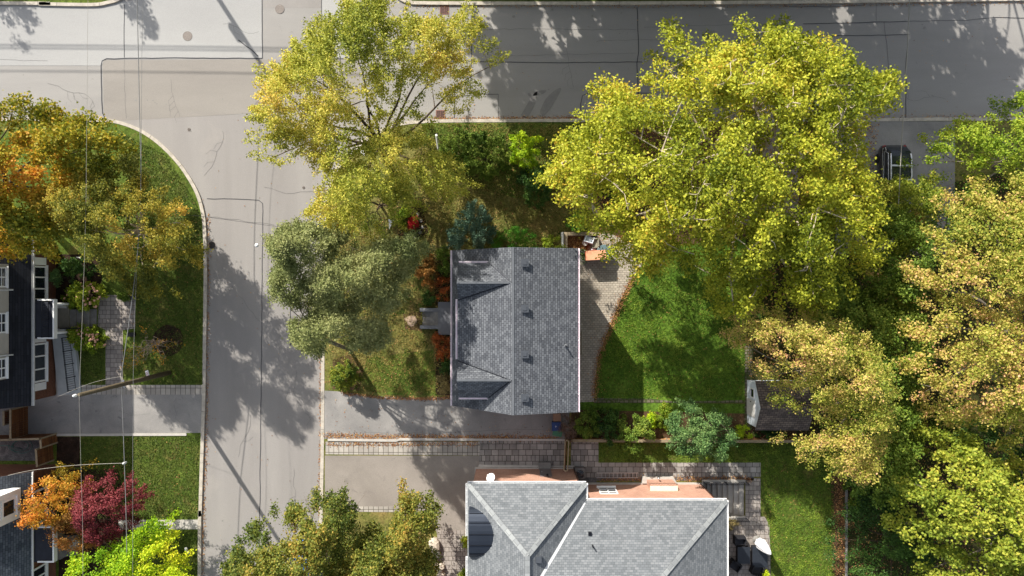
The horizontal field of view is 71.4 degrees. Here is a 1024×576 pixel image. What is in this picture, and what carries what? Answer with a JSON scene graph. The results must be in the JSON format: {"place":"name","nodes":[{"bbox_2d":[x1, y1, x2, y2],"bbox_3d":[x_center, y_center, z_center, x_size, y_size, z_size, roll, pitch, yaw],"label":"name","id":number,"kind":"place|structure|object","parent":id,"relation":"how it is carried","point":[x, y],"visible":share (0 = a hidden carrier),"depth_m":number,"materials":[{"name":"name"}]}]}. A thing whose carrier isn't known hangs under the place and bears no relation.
{"place":"outdoors","nodes":[
{"label":"outdoors","id":0,"kind":"place"},
{"bbox_2d":[0,121,203,575],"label":"lawn","id":1,"kind":"structure","parent":0,"point":[111,288],"depth_m":51.90,"materials":[{"name":"plant"}]},
{"bbox_2d":[0,440,41,460],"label":"gravel bed","id":2,"kind":"object","parent":1,"relation":"on","point":[7,453],"visible":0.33,"depth_m":51.89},
{"bbox_2d":[0,464,56,575],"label":"brick house","id":3,"kind":"structure","parent":1,"relation":"on","point":[28,552],"depth_m":48.47,"materials":[{"name":"blue"}]},
{"bbox_2d":[1,495,17,519],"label":"window","id":4,"kind":"structure","parent":3,"relation":"in","point":[7,506],"depth_m":46.89,"materials":[{"name":"white paint"}]},
{"bbox_2d":[0,237,68,408],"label":"brick house","id":5,"kind":"structure","parent":1,"relation":"on","point":[27,370],"depth_m":48.51,"materials":[{"name":"black"}]},
{"bbox_2d":[35,265,47,298],"bbox_3d":[-33.116,-0.349,49.982,0.165,1.665,2.535,0,90,0],"label":"window","id":6,"kind":"structure","parent":5,"relation":"in","point":[41,272],"depth_m":50.27,"materials":[{"name":"glass"}]},
{"bbox_2d":[35,341,47,382],"bbox_3d":[-33.116,5.236,49.982,0.165,1.665,2.850,0,90,0],"label":"window","id":7,"kind":"structure","parent":5,"relation":"in","point":[41,349],"depth_m":50.27,"materials":[{"name":"glass"}]},
{"bbox_2d":[35,445,53,466],"bbox_3d":[-33.397,11.934,50.970,0.140,1.860,1.278,-4,90,0],"label":"wooden fence","id":8,"kind":"object","parent":1,"relation":"on","point":[43,457],"visible":0.89,"depth_m":50.85,"materials":[{"name":"brown wood"}]},
{"bbox_2d":[53,334,80,394],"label":"ramp","id":9,"kind":"structure","parent":1,"relation":"on","point":[60,368],"depth_m":51.58,"materials":[{"name":"metal"}]},
{"bbox_2d":[57,437,79,466],"bbox_3d":[-32.290,11.942,51.888,1.681,0.001,2.232,0,90,0],"label":"gravel bed","id":10,"kind":"object","parent":1,"relation":"on","point":[68,449],"visible":0.8,"depth_m":51.89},
{"bbox_2d":[0,90,139,263],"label":"maple tree","id":11,"kind":"object","parent":1,"relation":"on","point":[59,131],"visible":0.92,"depth_m":43.62,"materials":[{"name":"orange plant"}]},
{"bbox_2d":[57,305,96,331],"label":"entrance steps","id":12,"kind":"structure","parent":1,"relation":"on","point":[67,317],"depth_m":51.34,"materials":[{"name":"concrete"}]},
{"bbox_2d":[56,254,102,305],"bbox_3d":[-31.464,-0.565,51.894,3.449,0.001,3.768,0,90,0],"label":"flower bed","id":13,"kind":"object","parent":1,"relation":"on","point":[60,290],"visible":0.33,"depth_m":51.89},
{"bbox_2d":[58,256,105,279],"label":"shrub","id":14,"kind":"object","parent":13,"relation":"on","point":[73,264],"visible":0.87,"depth_m":50.74,"materials":[{"name":"green plant"}]},
{"bbox_2d":[60,280,109,312],"bbox_3d":[-30.744,0.623,51.005,3.234,1.991,2.401,-34,90,0],"label":"hydrangea bush","id":15,"kind":"object","parent":13,"relation":"on","point":[76,294],"visible":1,"depth_m":50.83,"materials":[{"name":"green plant"}]},
{"bbox_2d":[65,322,109,355],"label":"hydrangea bush","id":16,"kind":"object","parent":1,"relation":"on","point":[73,335],"visible":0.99,"depth_m":50.75,"materials":[{"name":"green plant"}]},
{"bbox_2d":[59,469,128,575],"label":"flower bed","id":17,"kind":"object","parent":1,"relation":"on","point":[91,565],"visible":0.2,"depth_m":51.89,"materials":[{"name":"soil"}]},
{"bbox_2d":[13,458,98,530],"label":"orange maple","id":18,"kind":"object","parent":17,"relation":"on","point":[34,507],"visible":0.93,"depth_m":47.28,"materials":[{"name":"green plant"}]},
{"bbox_2d":[43,480,101,554],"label":"bronze maple","id":19,"kind":"object","parent":17,"relation":"on","point":[62,522],"visible":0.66,"depth_m":48.23,"materials":[{"name":"orange plant"}]},
{"bbox_2d":[68,466,154,545],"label":"japanese maple","id":20,"kind":"object","parent":1,"relation":"on","point":[97,508],"visible":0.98,"depth_m":47.53,"materials":[{"name":"red plant"}]},
{"bbox_2d":[98,295,134,384],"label":"paved walk","id":21,"kind":"structure","parent":1,"relation":"on","point":[113,315],"depth_m":51.88,"materials":[{"name":"stone"}]},
{"bbox_2d":[30,149,213,302],"bbox_3d":[-24.803,-4.120,46.343,10.760,11.314,7.517,45,90,0],"label":"locust tree","id":22,"kind":"object","parent":1,"relation":"on","point":[94,212],"visible":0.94,"depth_m":44.17,"materials":[{"name":"yellow plant"}]},
{"bbox_2d":[72,370,171,396],"bbox_3d":[-24.984,6.158,46.450,0.478,11.000,0.521,37,90,0],"label":"utility pole","id":23,"kind":"object","parent":1,"relation":"on","point":[123,383],"visible":1,"depth_m":45.73,"materials":[{"name":"brown wood"}]},
{"bbox_2d":[121,0,140,376],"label":"power line","id":24,"kind":"object","parent":23,"relation":"attached to","point":[140,180],"visible":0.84,"depth_m":45.76,"materials":[{"name":"grey metal"}]},
{"bbox_2d":[57,433,186,435],"bbox_3d":[-28.478,10.667,51.920,9.595,0.160,0.174,0,90,0],"label":"concrete edging","id":25,"kind":"object","parent":1,"relation":"on","point":[136,434],"visible":1,"depth_m":51.84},
{"bbox_2d":[62,507,196,575],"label":"golden locust","id":26,"kind":"object","parent":1,"relation":"on","point":[124,565],"visible":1,"depth_m":46.76,"materials":[{"name":"green plant"}]},
{"bbox_2d":[81,385,201,394],"bbox_3d":[-26.956,7.406,51.919,8.986,0.062,0.696,0,90,0],"label":"paver band","id":27,"kind":"object","parent":1,"relation":"on","point":[162,390],"visible":0.79,"depth_m":51.89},
{"bbox_2d":[118,520,197,529],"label":"concrete walk","id":28,"kind":"structure","parent":1,"relation":"on","point":[191,524],"depth_m":51.88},
{"bbox_2d":[153,325,182,355],"bbox_3d":[-25.021,3.818,51.910,2.220,0.080,2.294,0,90,0],"label":"mulch ring","id":29,"kind":"object","parent":1,"relation":"on","point":[170,329],"visible":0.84,"depth_m":51.87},
{"bbox_2d":[119,326,185,369],"bbox_3d":[-25.272,4.376,49.968,4.555,4.063,3.015,-41,90,0],"label":"bare sumac","id":30,"kind":"object","parent":29,"relation":"on","point":[153,342],"visible":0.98,"depth_m":49.62,"materials":[{"name":"orange plant"}]},
{"bbox_2d":[23,394,201,433],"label":"driveway","id":31,"kind":"structure","parent":0,"point":[98,414],"depth_m":51.89,"materials":[{"name":"concrete"}]},
{"bbox_2d":[9,406,27,440],"bbox_3d":[-35.230,9.612,50.970,0.140,1.860,2.227,0,90,0],"label":"wooden fence","id":32,"kind":"object","parent":31,"relation":"on","point":[16,430],"visible":0.96,"depth_m":50.89,"materials":[{"name":"brown wood"}]},
{"bbox_2d":[119,0,412,7],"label":"side street","id":33,"kind":"structure","parent":0,"point":[295,3],"depth_m":52.00,"materials":[{"name":"asphalt"}]},
{"bbox_2d":[98,115,435,575],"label":"street","id":34,"kind":"structure","parent":0,"point":[290,451],"depth_m":52.00,"materials":[{"name":"asphalt"}]},
{"bbox_2d":[216,483,362,575],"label":"norway maple","id":35,"kind":"object","parent":34,"relation":"on","point":[321,540],"visible":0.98,"depth_m":44.15,"materials":[{"name":"green plant"}]},
{"bbox_2d":[101,0,1011,543],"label":"tar joint","id":36,"kind":"object","parent":34,"relation":"on","point":[489,94],"visible":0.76,"depth_m":51.99,"materials":[{"name":"asphalt"}]},
{"bbox_2d":[325,512,435,575],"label":"lawn","id":37,"kind":"structure","parent":0,"point":[382,518],"depth_m":51.90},
{"bbox_2d":[341,476,446,575],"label":"norway maple","id":38,"kind":"object","parent":37,"relation":"on","point":[405,549],"visible":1,"depth_m":45.88,"materials":[{"name":"green plant"}]},
{"bbox_2d":[360,350,436,395],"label":"lawn","id":39,"kind":"structure","parent":0,"point":[417,385],"depth_m":51.90,"materials":[{"name":"plant"}]},
{"bbox_2d":[325,456,478,562],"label":"driveway","id":40,"kind":"structure","parent":0,"point":[374,478],"depth_m":51.89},
{"bbox_2d":[324,391,568,438],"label":"driveway","id":41,"kind":"structure","parent":0,"point":[363,415],"depth_m":51.89,"materials":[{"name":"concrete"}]},
{"bbox_2d":[421,122,580,197],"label":"lawn","id":42,"kind":"structure","parent":0,"point":[495,132],"depth_m":51.90,"materials":[{"name":"plant"}]},
{"bbox_2d":[438,127,476,167],"bbox_3d":[-3.870,-10.171,50.838,2.730,2.324,2.759,38,90,0],"label":"shrub","id":43,"kind":"object","parent":42,"relation":"on","point":[455,144],"visible":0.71,"depth_m":50.50,"materials":[{"name":"green plant"}]},
{"bbox_2d":[458,130,514,181],"bbox_3d":[-1.763,-9.321,50.618,4.281,2.763,3.741,0,90,0],"label":"shrub","id":44,"kind":"object","parent":42,"relation":"on","point":[484,141],"visible":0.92,"depth_m":50.00,"materials":[{"name":"green plant"}]},
{"bbox_2d":[508,130,543,172],"bbox_3d":[0.985,-9.682,50.184,2.585,3.632,2.846,0,90,0],"label":"shrub","id":45,"kind":"object","parent":42,"relation":"on","point":[517,155],"visible":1,"depth_m":49.52,"materials":[{"name":"green plant"}]},
{"bbox_2d":[516,161,552,209],"bbox_3d":[1.627,-7.430,50.555,2.861,2.890,3.539,14,90,0],"label":"shrub","id":46,"kind":"object","parent":42,"relation":"on","point":[524,179],"visible":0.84,"depth_m":50.05,"materials":[{"name":"green plant"}]},
{"bbox_2d":[0,1,1023,118],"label":"road","id":47,"kind":"structure","parent":0,"point":[976,70],"depth_m":52.00,"materials":[{"name":"asphalt"}]},
{"bbox_2d":[0,0,120,6],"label":"kerb","id":48,"kind":"structure","parent":47,"relation":"on","point":[104,3],"depth_m":51.88,"materials":[{"name":"concrete"}]},
{"bbox_2d":[0,0,261,65],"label":"road patch","id":49,"kind":"object","parent":47,"relation":"on","point":[50,35],"visible":1,"depth_m":51.99,"materials":[{"name":"asphalt"}]},
{"bbox_2d":[103,60,359,120],"bbox_3d":[-20.478,-14.391,51.992,18.754,0.001,4.522,0,90,0],"label":"road patch","id":50,"kind":"object","parent":47,"relation":"on","point":[201,87],"visible":0.67,"depth_m":51.99,"materials":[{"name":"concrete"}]},
{"bbox_2d":[322,0,359,57],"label":"road patch","id":51,"kind":"object","parent":47,"relation":"on","point":[331,6],"depth_m":51.99,"materials":[{"name":"concrete"}]},
{"bbox_2d":[521,88,560,117],"bbox_3d":[2.128,-13.460,51.988,3.182,0.003,1.882,-8,90,0],"label":"road stain","id":52,"kind":"object","parent":47,"relation":"on","point":[550,100],"visible":1,"depth_m":51.99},
{"bbox_2d":[79,1,1023,575],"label":"fallen leaves","id":53,"kind":"object","parent":47,"relation":"on","point":[603,343],"visible":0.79,"depth_m":51.87,"materials":[{"name":"brown plant"}]},
{"bbox_2d":[453,187,580,249],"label":"lawn","id":54,"kind":"structure","parent":0,"point":[519,221],"depth_m":51.90,"materials":[{"name":"plant"}]},
{"bbox_2d":[445,198,497,249],"bbox_3d":[-2.875,-4.394,50.324,3.816,3.352,4.054,0,90,0],"label":"juniper bush","id":55,"kind":"object","parent":54,"relation":"on","point":[458,234],"visible":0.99,"depth_m":49.88,"materials":[{"name":"green plant"}]},
{"bbox_2d":[489,225,538,247],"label":"yew hedge","id":56,"kind":"object","parent":54,"relation":"on","point":[517,236],"visible":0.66,"depth_m":50.81,"materials":[{"name":"green plant"}]},
{"bbox_2d":[412,0,746,0],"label":"lawn","id":57,"kind":"structure","parent":0,"point":[581,0],"depth_m":51.90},
{"bbox_2d":[580,232,641,401],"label":"patio","id":58,"kind":"structure","parent":0,"point":[606,285],"depth_m":51.87,"materials":[{"name":"stone"}]},
{"bbox_2d":[580,402,744,413],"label":"lawn","id":59,"kind":"structure","parent":0,"point":[728,408],"depth_m":51.89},
{"bbox_2d":[594,398,743,402],"bbox_3d":[11.420,8.203,51.917,10.899,0.066,0.377,0,90,0],"label":"fence","id":60,"kind":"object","parent":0,"point":[608,400],"depth_m":51.88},
{"bbox_2d":[323,121,1023,575],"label":"lawn","id":61,"kind":"structure","parent":0,"point":[959,167],"depth_m":51.90,"materials":[{"name":"plant"}]},
{"bbox_2d":[259,215,436,361],"bbox_3d":[-9.988,0.069,44.542,10.536,15.154,9.331,0,90,0],"label":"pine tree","id":62,"kind":"object","parent":61,"relation":"on","point":[323,299],"visible":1,"depth_m":40.76,"materials":[{"name":"green plant"}]},
{"bbox_2d":[333,354,362,390],"bbox_3d":[-11.928,6.130,51.893,2.232,0.001,2.667,0,90,0],"label":"soil patch","id":63,"kind":"object","parent":61,"relation":"on","point":[356,365],"visible":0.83,"depth_m":51.89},
{"bbox_2d":[328,359,363,392],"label":"globe cedar","id":64,"kind":"object","parent":63,"relation":"on","point":[339,377],"visible":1,"depth_m":50.25,"materials":[{"name":"green plant"}]},
{"bbox_2d":[242,0,511,243],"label":"street maple","id":65,"kind":"object","parent":61,"relation":"on","point":[356,28],"visible":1,"depth_m":40.73,"materials":[{"name":"yellow plant"}]},
{"bbox_2d":[326,442,479,455],"bbox_3d":[-7.942,11.681,51.919,11.246,0.062,1.014,0,90,0],"label":"paver band","id":66,"kind":"object","parent":61,"relation":"on","point":[441,449],"visible":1,"depth_m":51.89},
{"bbox_2d":[336,172,469,238],"bbox_3d":[-7.916,-6.731,49.004,8.809,5.993,5.538,-29,90,0],"label":"young maple","id":67,"kind":"object","parent":61,"relation":"on","point":[381,205],"visible":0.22,"depth_m":48.77,"materials":[{"name":"green plant"}]},
{"bbox_2d":[414,253,439,291],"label":"shrub","id":68,"kind":"object","parent":61,"relation":"on","point":[426,273],"visible":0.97,"depth_m":50.62,"materials":[{"name":"brown plant"}]},
{"bbox_2d":[432,254,449,305],"bbox_3d":[-5.014,-0.565,51.893,1.565,0.001,3.768,0,90,0],"label":"flower bed","id":69,"kind":"object","parent":61,"relation":"on","point":[435,289],"visible":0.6,"depth_m":51.89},
{"bbox_2d":[435,244,449,280],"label":"shrub","id":70,"kind":"object","parent":69,"relation":"on","point":[445,269],"visible":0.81,"depth_m":50.87,"materials":[{"name":"green plant"}]},
{"bbox_2d":[328,438,564,441],"bbox_3d":[-4.725,11.043,51.880,17.333,0.140,0.261,0,90,0],"label":"concrete edging","id":71,"kind":"object","parent":61,"relation":"on","point":[435,439],"visible":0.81,"depth_m":51.81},
{"bbox_2d":[436,530,466,575],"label":"paved walk","id":72,"kind":"structure","parent":61,"relation":"on","point":[453,554],"depth_m":51.88,"materials":[{"name":"stone"}]},
{"bbox_2d":[329,122,596,393],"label":"grass","id":73,"kind":"structure","parent":61,"relation":"on","point":[449,224],"depth_m":51.86,"materials":[{"name":"plant"}]},
{"bbox_2d":[420,247,579,414],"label":"brick house","id":74,"kind":"structure","parent":61,"relation":"on","point":[507,320],"depth_m":45.08,"materials":[{"name":"tile"}]},
{"bbox_2d":[479,441,564,464],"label":"paved walk","id":75,"kind":"structure","parent":61,"relation":"on","point":[514,453],"depth_m":51.89,"materials":[{"name":"stone"}]},
{"bbox_2d":[466,462,728,575],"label":"brick house","id":76,"kind":"structure","parent":61,"relation":"on","point":[544,519],"depth_m":45.91,"materials":[{"name":"tile"}]},
{"bbox_2d":[571,442,760,476],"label":"paved walk","id":77,"kind":"structure","parent":61,"relation":"on","point":[585,454],"depth_m":51.89,"materials":[{"name":"stone"}]},
{"bbox_2d":[569,410,797,438],"bbox_3d":[12.464,9.696,51.894,16.696,0.001,2.725,0,90,0],"label":"flower bed","id":78,"kind":"object","parent":61,"relation":"on","point":[739,418],"depth_m":51.89,"materials":[{"name":"soil"}]},
{"bbox_2d":[573,406,601,440],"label":"shrub","id":79,"kind":"object","parent":78,"relation":"on","point":[585,415],"visible":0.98,"depth_m":50.63,"materials":[{"name":"green plant"}]},
{"bbox_2d":[591,407,623,446],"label":"shrub","id":80,"kind":"object","parent":78,"relation":"on","point":[610,420],"visible":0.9,"depth_m":50.58,"materials":[{"name":"green plant"}]},
{"bbox_2d":[616,413,655,455],"bbox_3d":[8.736,10.344,50.397,2.774,3.206,3.156,0,90,0],"label":"shrub","id":81,"kind":"object","parent":78,"relation":"on","point":[639,429],"visible":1,"depth_m":49.90,"materials":[{"name":"green plant"}]},
{"bbox_2d":[650,401,678,430],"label":"shrub","id":82,"kind":"object","parent":78,"relation":"on","point":[661,410],"visible":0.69,"depth_m":51.46,"materials":[{"name":"green plant"}]},
{"bbox_2d":[569,437,799,442],"bbox_3d":[12.362,10.952,51.445,16.393,0.910,0.200,0,90,0],"label":"retaining fence","id":83,"kind":"object","parent":78,"relation":"on","point":[761,440],"visible":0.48,"depth_m":51.01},
{"bbox_2d":[663,395,739,463],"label":"lilac tree","id":84,"kind":"object","parent":78,"relation":"on","point":[703,434],"visible":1,"depth_m":47.60,"materials":[{"name":"green plant"}]},
{"bbox_2d":[530,11,909,326],"bbox_3d":[11.974,-7.102,43.972,21.874,16.055,18.683,0,90,0],"label":"sycamore tree","id":85,"kind":"object","parent":61,"relation":"on","point":[755,183],"visible":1,"depth_m":38.85,"materials":[{"name":"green plant"}]},
{"bbox_2d":[702,479,745,517],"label":"basement stairs","id":86,"kind":"structure","parent":61,"relation":"on","point":[733,493],"depth_m":52.23,"materials":[{"name":"concrete"}]},
{"bbox_2d":[745,478,760,516],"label":"paved walk","id":87,"kind":"structure","parent":61,"relation":"on","point":[753,499],"depth_m":51.88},
{"bbox_2d":[831,462,844,575],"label":"flower bed","id":88,"kind":"object","parent":61,"relation":"on","point":[843,525],"depth_m":51.89,"materials":[{"name":"soil"}]},
{"bbox_2d":[896,85,1023,197],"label":"ash tree","id":89,"kind":"object","parent":61,"relation":"on","point":[1015,160],"visible":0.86,"depth_m":44.21,"materials":[{"name":"green plant"}]},
{"bbox_2d":[581,122,834,243],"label":"forest floor","id":90,"kind":"structure","parent":0,"point":[655,137],"depth_m":51.90,"materials":[{"name":"plant"}]},
{"bbox_2d":[594,239,843,575],"bbox_3d":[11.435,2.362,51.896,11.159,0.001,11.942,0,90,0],"label":"lawn","id":91,"kind":"structure","parent":0,"point":[715,349],"depth_m":51.90,"materials":[{"name":"plant"}]},
{"bbox_2d":[598,443,844,462],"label":"lawn","id":92,"kind":"structure","parent":0,"point":[672,455],"depth_m":51.90,"materials":[{"name":"plant"}]},
{"bbox_2d":[745,346,752,429],"bbox_3d":[17.217,7.261,51.917,0.580,0.066,6.087,0,90,0],"label":"fence","id":93,"kind":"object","parent":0,"point":[748,372],"depth_m":51.88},
{"bbox_2d":[729,516,770,575],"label":"patio","id":94,"kind":"structure","parent":0,"point":[751,529],"depth_m":51.88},
{"bbox_2d":[751,545,767,566],"bbox_3d":[17.884,19.391,51.625,1.100,0.470,1.500,0,90,0],"label":"coffee table","id":95,"kind":"object","parent":94,"relation":"on","point":[759,558],"visible":0.76,"depth_m":51.39,"materials":[{"name":"wicker"}]},
{"bbox_2d":[732,122,798,221],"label":"driveway","id":96,"kind":"structure","parent":0,"point":[773,139],"depth_m":51.89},
{"bbox_2d":[761,461,831,575],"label":"lawn","id":97,"kind":"structure","parent":0,"point":[785,513],"depth_m":51.90,"materials":[{"name":"plant"}]},
{"bbox_2d":[746,169,1023,575],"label":"forest floor","id":98,"kind":"structure","parent":0,"point":[975,397],"depth_m":51.90,"materials":[{"name":"plant"}]},
{"bbox_2d":[747,380,814,429],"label":"garden shed","id":99,"kind":"structure","parent":98,"relation":"on","point":[762,414],"depth_m":49.58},
{"bbox_2d":[715,296,902,488],"bbox_3d":[18.698,5.528,44.332,7.541,15.336,12.864,-29,90,0],"label":"sugar maple","id":100,"kind":"object","parent":98,"relation":"on","point":[873,376],"visible":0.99,"depth_m":40.41,"materials":[{"name":"yellow plant"}]},
{"bbox_2d":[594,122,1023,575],"bbox_3d":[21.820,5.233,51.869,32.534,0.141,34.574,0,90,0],"label":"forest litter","id":101,"kind":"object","parent":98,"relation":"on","point":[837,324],"visible":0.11,"depth_m":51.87,"materials":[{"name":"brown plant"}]},
{"bbox_2d":[802,259,940,512],"bbox_3d":[23.300,6.496,47.286,8.862,9.428,16.906,0,90,0],"label":"beech tree","id":102,"kind":"object","parent":98,"relation":"on","point":[906,453],"visible":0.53,"depth_m":44.63,"materials":[{"name":"green plant"}]},
{"bbox_2d":[823,468,937,575],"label":"cedar tree","id":103,"kind":"object","parent":98,"relation":"on","point":[902,553],"visible":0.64,"depth_m":47.58,"materials":[{"name":"green plant"}]},
{"bbox_2d":[844,168,948,263],"bbox_3d":[25.800,-4.635,48.020,6.268,7.960,6.616,0,90,0],"label":"hedge maple","id":104,"kind":"object","parent":98,"relation":"on","point":[908,189],"visible":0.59,"depth_m":45.96,"materials":[{"name":"green plant"}]},
{"bbox_2d":[831,181,995,314],"bbox_3d":[26.817,-2.650,47.474,10.617,9.052,9.140,0,90,0],"label":"linden tree","id":105,"kind":"object","parent":98,"relation":"on","point":[923,261],"visible":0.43,"depth_m":45.30,"materials":[{"name":"green plant"}]},
{"bbox_2d":[862,168,1023,453],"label":"red maple","id":106,"kind":"object","parent":98,"relation":"on","point":[1008,356],"visible":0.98,"depth_m":39.65,"materials":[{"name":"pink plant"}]},
{"bbox_2d":[878,414,1023,575],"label":"oak tree","id":107,"kind":"object","parent":98,"relation":"on","point":[992,480],"visible":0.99,"depth_m":40.75,"materials":[{"name":"green plant"}]},
{"bbox_2d":[928,398,984,438],"bbox_3d":[31.753,9.496,50.893,4.361,2.214,3.271,0,90,0],"label":"shrub","id":108,"kind":"object","parent":98,"relation":"on","point":[932,423],"visible":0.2,"depth_m":50.57,"materials":[{"name":"green plant"}]},
{"bbox_2d":[955,419,1023,486],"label":"spruce tree","id":109,"kind":"object","parent":98,"relation":"on","point":[992,437],"visible":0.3,"depth_m":46.19,"materials":[{"name":"green plant"}]},
{"bbox_2d":[835,121,954,253],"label":"driveway","id":110,"kind":"structure","parent":0,"point":[889,132],"depth_m":51.89,"materials":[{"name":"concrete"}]},
{"bbox_2d":[875,145,911,207],"bbox_3d":[27.350,-7.900,50.965,2.240,1.855,4.651,0,90,0],"label":"parked car","id":111,"kind":"object","parent":110,"relation":"on","point":[888,157],"visible":0.44,"depth_m":50.31,"materials":[{"name":"black paint"}]},
{"label":"ground","id":112,"kind":"structure","parent":0,"visible":0},
{"bbox_2d":[1,118,207,575],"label":"kerb","id":113,"kind":"structure","parent":112,"relation":"on","point":[182,168],"depth_m":51.88,"materials":[{"name":"concrete"}]},
{"bbox_2d":[319,117,1023,556],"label":"kerb","id":114,"kind":"structure","parent":112,"relation":"on","point":[539,121],"depth_m":51.88,"materials":[{"name":"concrete"}]},
{"bbox_2d":[400,0,1023,4],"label":"kerb","id":115,"kind":"structure","parent":112,"relation":"on","point":[649,2],"depth_m":51.88,"materials":[{"name":"concrete"}]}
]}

